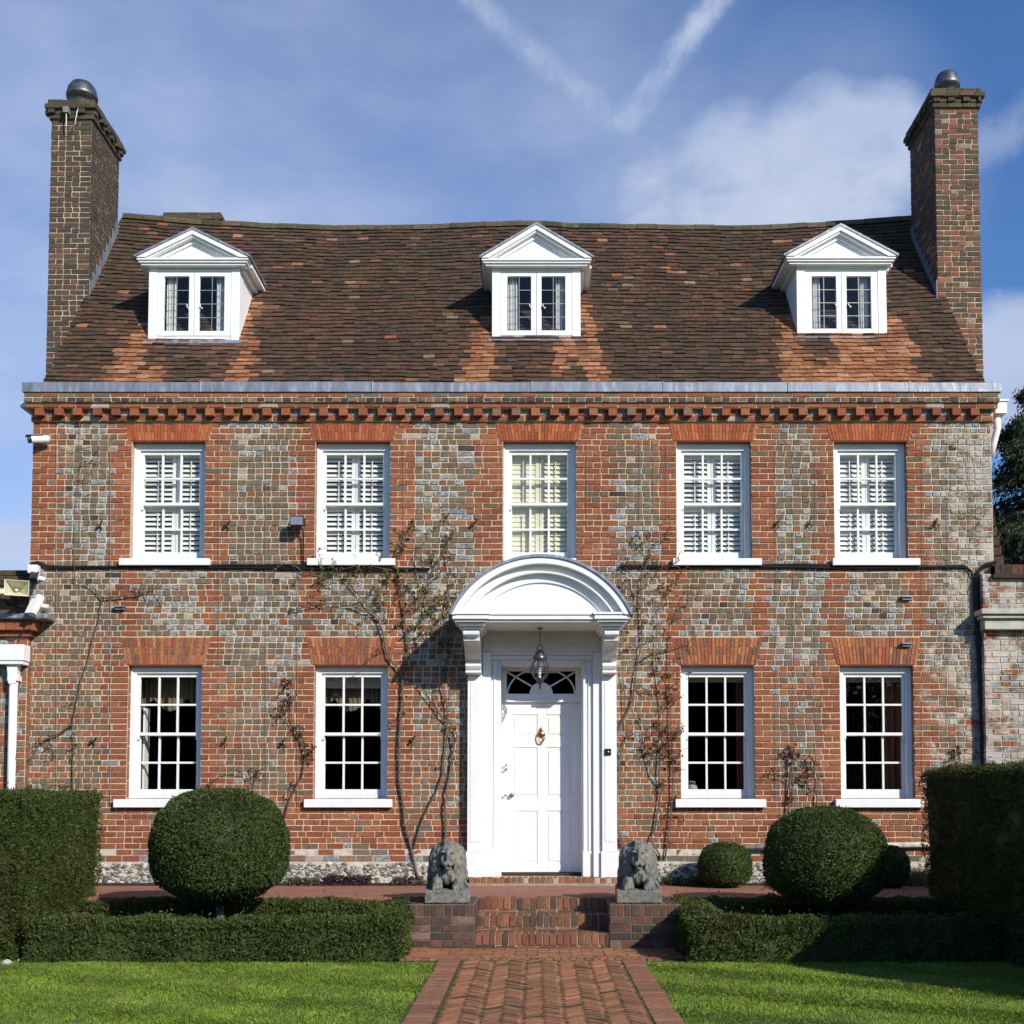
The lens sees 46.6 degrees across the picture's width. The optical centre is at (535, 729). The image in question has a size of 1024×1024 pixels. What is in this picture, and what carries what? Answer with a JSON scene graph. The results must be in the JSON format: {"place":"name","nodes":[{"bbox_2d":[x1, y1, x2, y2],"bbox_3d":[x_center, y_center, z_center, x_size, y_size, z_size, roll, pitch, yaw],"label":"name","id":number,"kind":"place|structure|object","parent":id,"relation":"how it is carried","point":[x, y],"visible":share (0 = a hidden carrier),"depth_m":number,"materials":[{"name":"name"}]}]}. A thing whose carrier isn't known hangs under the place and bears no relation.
{"place":"outdoors","nodes":[
{"label":"outdoors","id":0,"kind":"place"},
{"bbox_2d":[0,960,1023,1023],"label":"lawn","id":1,"kind":"structure","parent":0,"point":[753,1021],"depth_m":9.44,"materials":[{"name":"green plant"}]},
{"bbox_2d":[1,959,11,964],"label":"stone","id":2,"kind":"object","parent":1,"relation":"on","point":[6,961],"visible":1,"depth_m":11.32,"materials":[{"name":"white stone"}]},
{"bbox_2d":[916,756,1023,968],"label":"tall hedge","id":3,"kind":"object","parent":1,"relation":"on","point":[975,837],"visible":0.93,"depth_m":11.98,"materials":[{"name":"green plant"}]},
{"bbox_2d":[0,0,1023,569],"label":"sky","id":4,"kind":"structure","parent":0,"point":[321,112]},
{"bbox_2d":[86,886,938,909],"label":"terrace","id":5,"kind":"structure","parent":0,"point":[382,893],"depth_m":14.24,"materials":[{"name":"brick"}]},
{"bbox_2d":[0,570,55,789],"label":"side wing","id":6,"kind":"structure","parent":5,"relation":"on","point":[14,622],"depth_m":15.43,"materials":[{"name":"red brick"}]},
{"bbox_2d":[0,629,23,641],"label":"cable","id":7,"kind":"object","parent":6,"relation":"attached to","point":[14,639],"visible":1,"depth_m":15.33,"materials":[{"name":"black plastic"}]},
{"bbox_2d":[0,644,29,789],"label":"drainpipe","id":8,"kind":"object","parent":6,"relation":"attached to","point":[14,658],"visible":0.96,"depth_m":15.28,"materials":[{"name":"white metal"}]},
{"bbox_2d":[94,883,910,885],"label":"wall border soil","id":9,"kind":"structure","parent":5,"relation":"on","point":[371,884],"depth_m":15.13,"materials":[{"name":"brown soil"}]},
{"bbox_2d":[287,877,320,885],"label":"border plant","id":10,"kind":"object","parent":9,"relation":"on","point":[294,881],"visible":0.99,"depth_m":15.14,"materials":[{"name":"green plant"}]},
{"bbox_2d":[322,874,371,885],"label":"border plant","id":11,"kind":"object","parent":9,"relation":"on","point":[361,879],"visible":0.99,"depth_m":15.17,"materials":[{"name":"purple plant"}]},
{"bbox_2d":[270,500,467,877],"bbox_3d":[-2.168,-0.513,15.422,2.589,5.027,0.255,0,-3,0],"label":"climbing rose","id":12,"kind":"object","parent":9,"relation":"on","point":[324,577],"visible":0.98,"depth_m":15.51,"materials":[{"name":"brown plant"}]},
{"bbox_2d":[392,876,424,884],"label":"border plant","id":13,"kind":"object","parent":9,"relation":"on","point":[420,880],"visible":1,"depth_m":15.19,"materials":[{"name":"green plant"}]},
{"bbox_2d":[661,875,683,885],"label":"border plant","id":14,"kind":"object","parent":9,"relation":"on","point":[669,879],"visible":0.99,"depth_m":15.18,"materials":[{"name":"green plant"}]},
{"bbox_2d":[22,69,1001,882],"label":"brick house","id":15,"kind":"structure","parent":5,"relation":"on","point":[358,391],"depth_m":15.70,"materials":[{"name":"brick"}]},
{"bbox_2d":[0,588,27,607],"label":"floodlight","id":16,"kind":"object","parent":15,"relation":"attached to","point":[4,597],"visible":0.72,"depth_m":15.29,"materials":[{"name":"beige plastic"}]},
{"bbox_2d":[4,579,28,608],"bbox_3d":[-6.721,-1.742,15.384,0.290,0.255,0.801,1,-4,-24],"label":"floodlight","id":17,"kind":"object","parent":15,"relation":"attached to","point":[16,589],"visible":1,"depth_m":15.10,"materials":[{"name":"beige plastic"}]},
{"bbox_2d":[20,402,30,414],"bbox_3d":[-6.885,-4.348,16.268,0.100,0.080,0.600,0,-3,0],"label":"gutter end","id":18,"kind":"object","parent":15,"relation":"attached to","point":[23,405],"visible":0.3,"depth_m":15.98,"materials":[{"name":"white paint"}]},
{"bbox_2d":[27,565,39,573],"bbox_3d":[-6.554,-2.087,15.553,0.130,0.110,0.165,0,-3,0],"label":"junction box","id":19,"kind":"object","parent":15,"relation":"attached to","point":[33,568],"visible":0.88,"depth_m":15.47,"materials":[{"name":"white plastic"}]},
{"bbox_2d":[25,594,49,616],"bbox_3d":[-6.418,-1.591,15.344,0.120,0.301,0.361,-1,-3,19],"label":"security camera","id":20,"kind":"object","parent":15,"relation":"attached to","point":[36,604],"visible":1,"depth_m":15.27,"materials":[{"name":"white plastic"}]},
{"bbox_2d":[25,434,49,444],"bbox_3d":[-6.545,-3.801,15.655,0.340,0.144,0.232,2,-4,-30],"label":"security camera","id":21,"kind":"object","parent":15,"relation":"attached to","point":[39,438],"visible":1,"depth_m":15.55,"materials":[{"name":"white plastic"}]},
{"bbox_2d":[29,571,45,584],"bbox_3d":[-6.510,-1.980,15.498,0.166,0.231,0.386,0,-3,0],"label":"security camera","id":22,"kind":"object","parent":15,"relation":"attached to","point":[34,577],"visible":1,"depth_m":15.38,"materials":[{"name":"white plastic"}]},
{"bbox_2d":[56,429,56,790],"bbox_3d":[-6.281,-1.499,15.578,0.117,4.940,0.006,0,-3,0],"label":"training wire","id":23,"kind":"object","parent":15,"relation":"attached to","point":[56,608],"visible":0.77,"depth_m":15.58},
{"bbox_2d":[15,440,162,789],"bbox_3d":[-5.806,-1.412,15.482,1.848,4.756,0.216,0,-3,0],"label":"climbing rose","id":24,"kind":"object","parent":15,"relation":"attached to","point":[69,725],"visible":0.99,"depth_m":15.49,"materials":[{"name":"brown plant"}]},
{"bbox_2d":[110,442,110,803],"bbox_3d":[-5.572,-1.417,15.573,0.101,4.775,0.006,0,-3,0],"label":"training wire","id":25,"kind":"object","parent":15,"relation":"attached to","point":[110,624],"visible":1,"depth_m":15.57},
{"bbox_2d":[113,606,125,609],"bbox_3d":[-5.449,-1.591,15.573,0.140,0.045,0.100,0,-3,0],"label":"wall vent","id":26,"kind":"object","parent":15,"relation":"attached to","point":[120,607],"depth_m":15.55,"materials":[{"name":"grey metal"}]},
{"bbox_2d":[142,708,149,788],"bbox_3d":[-5.208,0.271,15.885,0.025,1.105,0.190,0,-3,0],"label":"folded shutter","id":27,"kind":"object","parent":15,"relation":"attached to","point":[146,729],"visible":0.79,"depth_m":15.83,"materials":[{"name":"paint"}]},
{"bbox_2d":[113,637,210,806],"bbox_3d":[-4.844,-0.091,15.622,1.254,2.228,0.355,0,-3,0],"label":"window","id":28,"kind":"structure","parent":15,"relation":"in","point":[148,657],"depth_m":15.62,"materials":[{"name":"white paint"}]},
{"bbox_2d":[119,424,212,565],"bbox_3d":[-4.865,-3.092,15.798,1.191,1.907,0.372,0,-3,0],"label":"window","id":29,"kind":"structure","parent":15,"relation":"in","point":[177,442],"depth_m":15.85,"materials":[{"name":"white paint"}]},
{"bbox_2d":[142,678,196,710],"bbox_3d":[-4.849,-0.520,16.024,0.914,0.550,0.024,0,-3,0],"label":"curtain pelmet","id":30,"kind":"object","parent":15,"relation":"attached to","point":[187,689],"visible":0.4,"depth_m":16.02,"materials":[{"name":"beige fabric"}]},
{"bbox_2d":[166,278,176,330],"bbox_3d":[-5.181,-6.014,16.906,0.130,0.890,0.029,0,-3,0],"label":"curtain","id":31,"kind":"object","parent":15,"relation":"hanging from","point":[171,302],"visible":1,"depth_m":16.91,"materials":[{"name":"fabric"}]},
{"bbox_2d":[216,278,224,330],"bbox_3d":[-4.479,-6.014,16.906,0.130,0.890,0.029,0,-3,0],"label":"curtain","id":32,"kind":"object","parent":15,"relation":"hanging from","point":[220,305],"visible":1,"depth_m":16.91,"materials":[{"name":"fabric"}]},
{"bbox_2d":[198,767,264,791],"bbox_3d":[-3.928,0.722,15.389,0.883,0.485,0.165,0,-3,0],"label":"wall rose","id":33,"kind":"object","parent":15,"relation":"attached to","point":[263,775],"depth_m":15.42,"materials":[{"name":"brown plant"}]},
{"bbox_2d":[274,677,316,818],"bbox_3d":[-3.113,0.240,15.400,0.572,1.851,0.200,0,-3,0],"label":"wall rose","id":34,"kind":"object","parent":15,"relation":"attached to","point":[294,726],"depth_m":15.44,"materials":[{"name":"brown plant"}]},
{"bbox_2d":[288,516,304,565],"bbox_3d":[-3.141,-2.460,15.531,0.247,0.635,0.216,0,-3,0],"label":"floodlight","id":35,"kind":"object","parent":15,"relation":"attached to","point":[297,521],"visible":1,"depth_m":15.44,"materials":[{"name":"metal"}]},
{"bbox_2d":[297,571,297,809],"bbox_3d":[-3.109,-0.519,15.523,0.041,3.136,0.006,0,-3,0],"label":"training wire","id":36,"kind":"object","parent":15,"relation":"attached to","point":[297,689],"visible":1,"depth_m":15.52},
{"bbox_2d":[304,637,395,806],"bbox_3d":[-2.412,-0.091,15.622,1.186,2.228,0.355,0,-3,0],"label":"window","id":37,"kind":"structure","parent":15,"relation":"in","point":[333,657],"depth_m":15.61,"materials":[{"name":"white paint"}]},
{"bbox_2d":[307,424,397,565],"bbox_3d":[-2.414,-3.092,15.798,1.182,1.907,0.372,0,-3,0],"label":"window","id":38,"kind":"structure","parent":15,"relation":"in","point":[355,442],"depth_m":15.85,"materials":[{"name":"white paint"}]},
{"bbox_2d":[325,688,380,710],"bbox_3d":[-2.412,-0.520,16.024,0.914,0.550,0.024,0,-3,0],"label":"curtain pelmet","id":39,"kind":"object","parent":15,"relation":"attached to","point":[353,695],"visible":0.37,"depth_m":16.02,"materials":[{"name":"beige fabric"}]},
{"bbox_2d":[326,678,380,687],"bbox_3d":[-2.412,-0.665,15.895,0.874,0.235,0.017,0,-3,0],"label":"roller blind","id":40,"kind":"object","parent":15,"relation":"attached to","point":[353,682],"visible":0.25,"depth_m":15.89,"materials":[{"name":"grey fabric"}]},
{"bbox_2d":[29,560,995,764],"bbox_3d":[-0.307,-0.825,15.523,12.704,2.792,0.060,0,-3,0],"label":"cable bundle","id":41,"kind":"object","parent":15,"relation":"attached to","point":[976,594],"visible":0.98,"depth_m":15.60,"materials":[{"name":"black plastic"}]},
{"bbox_2d":[508,278,516,329],"bbox_3d":[-0.327,-6.037,16.957,0.130,0.884,0.029,0,-3,0],"label":"curtain","id":42,"kind":"object","parent":15,"relation":"hanging from","point":[512,308],"visible":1,"depth_m":16.96,"materials":[{"name":"fabric"}]},
{"bbox_2d":[496,424,582,560],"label":"window","id":43,"kind":"structure","parent":15,"relation":"in","point":[523,444],"depth_m":15.87,"materials":[{"name":"white paint"}]},
{"bbox_2d":[530,628,549,688],"bbox_3d":[0.055,-0.899,15.154,0.249,0.795,0.249,0,-3,0],"label":"hanging lantern","id":44,"kind":"object","parent":15,"relation":"hanging from","point":[539,656],"visible":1,"depth_m":15.11,"materials":[{"name":"grey metal"}]},
{"bbox_2d":[501,672,581,875],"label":"door","id":45,"kind":"structure","parent":15,"relation":"in","point":[541,742],"depth_m":15.79,"materials":[{"name":"white paint"}]},
{"bbox_2d":[555,278,563,329],"bbox_3d":[0.344,-6.037,16.957,0.130,0.884,0.029,0,-3,0],"label":"curtain","id":46,"kind":"object","parent":15,"relation":"hanging from","point":[559,308],"visible":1,"depth_m":16.96,"materials":[{"name":"fabric"}]},
{"bbox_2d":[605,749,610,754],"bbox_3d":[0.935,0.292,15.335,0.080,0.085,0.032,0,-3,0],"label":"doorbell","id":47,"kind":"object","parent":15,"relation":"attached to","point":[607,751],"visible":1,"depth_m":15.33,"materials":[{"name":"metal"}]},
{"bbox_2d":[653,440,653,521],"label":"training wire","id":48,"kind":"object","parent":15,"relation":"attached to","point":[653,461],"visible":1,"depth_m":15.68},
{"bbox_2d":[602,515,706,858],"bbox_3d":[1.546,-0.567,15.440,1.377,4.498,0.210,0,-3,0],"label":"climbing rose","id":49,"kind":"object","parent":15,"relation":"attached to","point":[655,722],"visible":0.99,"depth_m":15.48,"materials":[{"name":"brown plant"}]},
{"bbox_2d":[688,781,697,798],"bbox_3d":[2.110,0.953,16.092,0.280,0.510,0.280,0,-3,0],"label":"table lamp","id":50,"kind":"object","parent":15,"relation":"in","point":[692,785],"visible":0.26,"depth_m":16.04,"materials":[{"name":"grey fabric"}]},
{"bbox_2d":[688,678,742,681],"bbox_3d":[2.380,-0.705,15.898,0.874,0.155,0.017,0,-3,0],"label":"roller blind","id":51,"kind":"object","parent":15,"relation":"attached to","point":[715,680],"visible":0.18,"depth_m":15.89,"materials":[{"name":"grey fabric"}]},
{"bbox_2d":[669,424,761,565],"bbox_3d":[2.365,-3.092,15.798,1.198,1.907,0.372,0,-3,0],"label":"window","id":52,"kind":"structure","parent":15,"relation":"in","point":[709,444],"depth_m":15.85,"materials":[{"name":"white paint"}]},
{"bbox_2d":[673,637,765,806],"bbox_3d":[2.387,-0.091,15.622,1.200,2.228,0.355,0,-3,0],"label":"window","id":53,"kind":"structure","parent":15,"relation":"in","point":[715,657],"depth_m":15.61,"materials":[{"name":"white paint"}]},
{"bbox_2d":[735,682,743,788],"bbox_3d":[2.742,0.104,15.947,0.110,1.645,0.036,0,-3,0],"label":"curtain","id":54,"kind":"object","parent":15,"relation":"hanging from","point":[739,729],"visible":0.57,"depth_m":15.95,"materials":[{"name":"orange fabric"}]},
{"bbox_2d":[776,532,776,713],"bbox_3d":[3.152,-1.415,15.573,0.058,4.613,0.006,0,-3,0],"label":"training wire","id":55,"kind":"object","parent":15,"relation":"attached to","point":[776,624],"visible":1,"depth_m":15.57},
{"bbox_2d":[765,743,799,812],"bbox_3d":[3.199,0.667,15.371,0.461,0.989,0.210,0,-3,0],"label":"wall rose","id":56,"kind":"object","parent":15,"relation":"attached to","point":[791,754],"depth_m":15.42,"materials":[{"name":"brown plant"}]},
{"bbox_2d":[793,448,793,810],"bbox_3d":[3.375,-1.296,15.567,0.065,4.852,0.006,0,-3,0],"label":"training wire","id":57,"kind":"object","parent":15,"relation":"attached to","point":[793,555],"visible":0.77,"depth_m":15.63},
{"bbox_2d":[800,750,823,805],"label":"wall rose","id":58,"kind":"object","parent":15,"relation":"attached to","point":[813,762],"depth_m":15.40,"materials":[{"name":"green plant"}]},
{"bbox_2d":[815,569,815,683],"bbox_3d":[3.674,-1.376,15.571,0.068,4.693,0.006,0,-3,0],"label":"training wire","id":59,"kind":"object","parent":15,"relation":"attached to","point":[815,626],"visible":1,"depth_m":15.57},
{"bbox_2d":[812,278,819,327],"bbox_3d":[4.006,-6.068,17.009,0.130,0.860,0.030,0,-3,0],"label":"curtain","id":60,"kind":"object","parent":15,"relation":"hanging from","point":[816,306],"visible":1,"depth_m":17.01,"materials":[{"name":"fabric"}]},
{"bbox_2d":[745,842,928,850],"bbox_3d":[3.961,1.509,15.360,2.500,0.117,0.070,0,-3,0],"label":"ledge","id":61,"kind":"object","parent":15,"relation":"attached to","point":[899,844],"visible":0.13,"depth_m":15.33,"materials":[{"name":"stone"}]},
{"bbox_2d":[859,278,868,327],"bbox_3d":[4.698,-6.068,17.009,0.130,0.860,0.030,0,-3,0],"label":"curtain","id":62,"kind":"object","parent":15,"relation":"hanging from","point":[863,307],"visible":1,"depth_m":17.01,"materials":[{"name":"fabric"}]},
{"bbox_2d":[826,424,919,565],"bbox_3d":[4.444,-3.093,15.797,1.193,1.907,0.370,0,-3,0],"label":"window","id":63,"kind":"structure","parent":15,"relation":"in","point":[864,444],"depth_m":15.85,"materials":[{"name":"white paint"}]},
{"bbox_2d":[846,677,900,681],"bbox_3d":[4.464,-0.705,15.898,0.874,0.155,0.017,0,-3,0],"label":"roller blind","id":64,"kind":"object","parent":15,"relation":"attached to","point":[873,679],"visible":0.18,"depth_m":15.89,"materials":[{"name":"grey fabric"}]},
{"bbox_2d":[831,637,923,806],"bbox_3d":[4.464,-0.091,15.622,1.186,2.228,0.355,0,-3,0],"label":"window","id":65,"kind":"structure","parent":15,"relation":"in","point":[857,657],"depth_m":15.62,"materials":[{"name":"white paint"}]},
{"bbox_2d":[884,682,900,788],"bbox_3d":[4.772,0.104,15.947,0.242,1.645,0.036,0,-3,0],"label":"curtain","id":66,"kind":"object","parent":15,"relation":"hanging from","point":[892,753],"visible":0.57,"depth_m":15.95,"materials":[{"name":"orange fabric"}]},
{"bbox_2d":[900,596,912,599],"bbox_3d":[4.864,-1.720,15.580,0.140,0.045,0.100,0,-3,0],"label":"wall vent","id":67,"kind":"object","parent":15,"relation":"attached to","point":[906,597],"depth_m":15.56,"materials":[{"name":"grey metal"}]},
{"bbox_2d":[901,643,912,646],"bbox_3d":[4.853,-1.106,15.546,0.140,0.045,0.100,0,-3,0],"label":"wall vent","id":68,"kind":"object","parent":15,"relation":"attached to","point":[906,644],"depth_m":15.53,"materials":[{"name":"grey metal"}]},
{"bbox_2d":[923,445,923,772],"bbox_3d":[5.085,-1.595,15.583,0.085,4.336,0.006,0,-3,0],"label":"training wire","id":69,"kind":"object","parent":15,"relation":"attached to","point":[923,736],"visible":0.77,"depth_m":15.49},
{"bbox_2d":[949,742,962,763],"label":"wall rose","id":70,"kind":"object","parent":15,"relation":"attached to","point":[957,750],"depth_m":15.41,"materials":[{"name":"green plant"}]},
{"bbox_2d":[969,445,969,619],"bbox_3d":[5.708,-2.598,15.639,0.053,2.326,0.006,0,-3,0],"label":"training wire","id":71,"kind":"object","parent":15,"relation":"attached to","point":[969,577],"visible":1,"depth_m":15.61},
{"bbox_2d":[991,399,1008,457],"bbox_3d":[6.294,-3.297,16.375,0.242,2.331,0.670,0,-3,0],"label":"gutter end","id":72,"kind":"object","parent":15,"relation":"attached to","point":[999,412],"visible":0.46,"depth_m":16.17,"materials":[{"name":"white paint"}]},
{"bbox_2d":[468,876,615,885],"bbox_3d":[0.096,1.962,15.434,1.957,0.112,0.560,0,-3,0],"label":"door step","id":73,"kind":"object","parent":5,"relation":"on","point":[542,881],"depth_m":15.21,"materials":[{"name":"brick"}]},
{"bbox_2d":[680,874,705,885],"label":"border plant","id":74,"kind":"object","parent":5,"relation":"on","point":[692,881],"visible":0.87,"depth_m":15.02,"materials":[{"name":"green plant"}]},
{"bbox_2d":[696,839,752,887],"bbox_3d":[2.370,1.693,14.865,0.742,0.644,0.741,0,-3,0],"label":"topiary ball","id":75,"kind":"object","parent":5,"relation":"on","point":[725,864],"visible":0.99,"depth_m":14.66,"materials":[{"name":"green plant"}]},
{"bbox_2d":[881,845,912,887],"bbox_3d":[4.407,1.726,14.822,0.565,0.586,0.539,2,-4,-29],"label":"topiary ball","id":76,"kind":"object","parent":5,"relation":"on","point":[899,866],"visible":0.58,"depth_m":14.64,"materials":[{"name":"green plant"}]},
{"bbox_2d":[906,868,929,885],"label":"border plant","id":77,"kind":"object","parent":5,"relation":"on","point":[916,879],"visible":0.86,"depth_m":15.03,"materials":[{"name":"green plant"}]},
{"bbox_2d":[974,564,1023,764],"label":"side wing","id":78,"kind":"structure","parent":5,"relation":"on","point":[999,614],"depth_m":15.45,"materials":[{"name":"brick"}]},
{"bbox_2d":[399,947,684,1023],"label":"path","id":79,"kind":"structure","parent":0,"point":[609,985],"depth_m":9.87,"materials":[{"name":"red brick"}]},
{"bbox_2d":[475,896,608,947],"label":"garden steps","id":80,"kind":"structure","parent":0,"point":[540,922],"depth_m":12.93,"materials":[{"name":"red brick"}]},
{"bbox_2d":[400,948,688,961],"bbox_3d":[0.102,2.379,12.061,3.462,0.196,1.050,0,-3,0],"label":"soil bed","id":81,"kind":"object","parent":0,"point":[673,959],"visible":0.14,"depth_m":11.59,"materials":[{"name":"soil"}]},
{"bbox_3d":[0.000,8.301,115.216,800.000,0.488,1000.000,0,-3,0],"label":"ground","id":82,"kind":"structure","parent":0,"visible":0},
{"bbox_2d":[409,896,478,947],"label":"brick pier","id":83,"kind":"structure","parent":82,"relation":"on","point":[445,925],"depth_m":12.52,"materials":[{"name":"red brick"}]},
{"bbox_2d":[425,839,469,902],"bbox_3d":[-0.969,1.530,13.090,0.480,0.670,1.060,0,-3,-4],"label":"lion statue","id":84,"kind":"object","parent":83,"relation":"on","point":[447,876],"visible":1,"depth_m":12.73,"materials":[{"name":"stone"}]},
{"bbox_2d":[604,896,681,947],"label":"brick pier","id":85,"kind":"structure","parent":82,"relation":"on","point":[639,925],"depth_m":12.52,"materials":[{"name":"red brick"}]},
{"bbox_2d":[615,839,661,902],"bbox_3d":[1.122,1.530,13.090,0.480,0.670,1.060,0,-3,3],"label":"lion statue","id":86,"kind":"object","parent":85,"relation":"on","point":[637,876],"visible":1,"depth_m":12.73,"materials":[{"name":"stone"}]},
{"bbox_2d":[991,386,1023,563],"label":"conifer tree","id":87,"kind":"object","parent":82,"relation":"on","point":[1009,514],"visible":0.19,"depth_m":27.75,"materials":[{"name":"green plant"}]},
{"bbox_2d":[1000,522,1023,564],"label":"conifer tree","id":88,"kind":"object","parent":82,"relation":"on","point":[1013,549],"visible":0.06,"depth_m":24.66,"materials":[{"name":"green plant"}]},
{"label":"planting bed","id":89,"kind":"structure","parent":0,"visible":0},
{"bbox_2d":[0,782,106,960],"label":"tall hedge","id":90,"kind":"object","parent":89,"relation":"on","point":[50,845],"visible":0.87,"depth_m":12.15,"materials":[{"name":"green plant"}]},
{"bbox_2d":[17,889,419,963],"bbox_3d":[-3.131,2.014,12.349,3.865,0.605,2.056,0,-3,0],"label":"hedge","id":91,"kind":"object","parent":89,"relation":"on","point":[171,929],"visible":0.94,"depth_m":11.45,"materials":[{"name":"green plant"}]},
{"bbox_2d":[144,784,292,918],"bbox_3d":[-3.332,1.447,12.489,1.514,1.747,1.492,0,-3,0],"label":"topiary ball","id":92,"kind":"object","parent":89,"relation":"on","point":[219,848],"visible":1,"depth_m":12.03,"materials":[{"name":"green plant"}]},
{"bbox_2d":[761,802,892,917],"bbox_3d":[3.049,1.540,12.479,1.361,1.561,1.358,0,-3,0],"label":"topiary ball","id":93,"kind":"object","parent":89,"relation":"on","point":[826,859],"visible":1,"depth_m":12.07,"materials":[{"name":"green plant"}]},
{"bbox_2d":[668,887,1001,963],"bbox_3d":[2.958,2.007,12.368,3.173,0.622,2.100,0,-3,0],"label":"hedge","id":94,"kind":"object","parent":89,"relation":"on","point":[763,928],"visible":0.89,"depth_m":11.45,"materials":[{"name":"green plant"}]}
]}

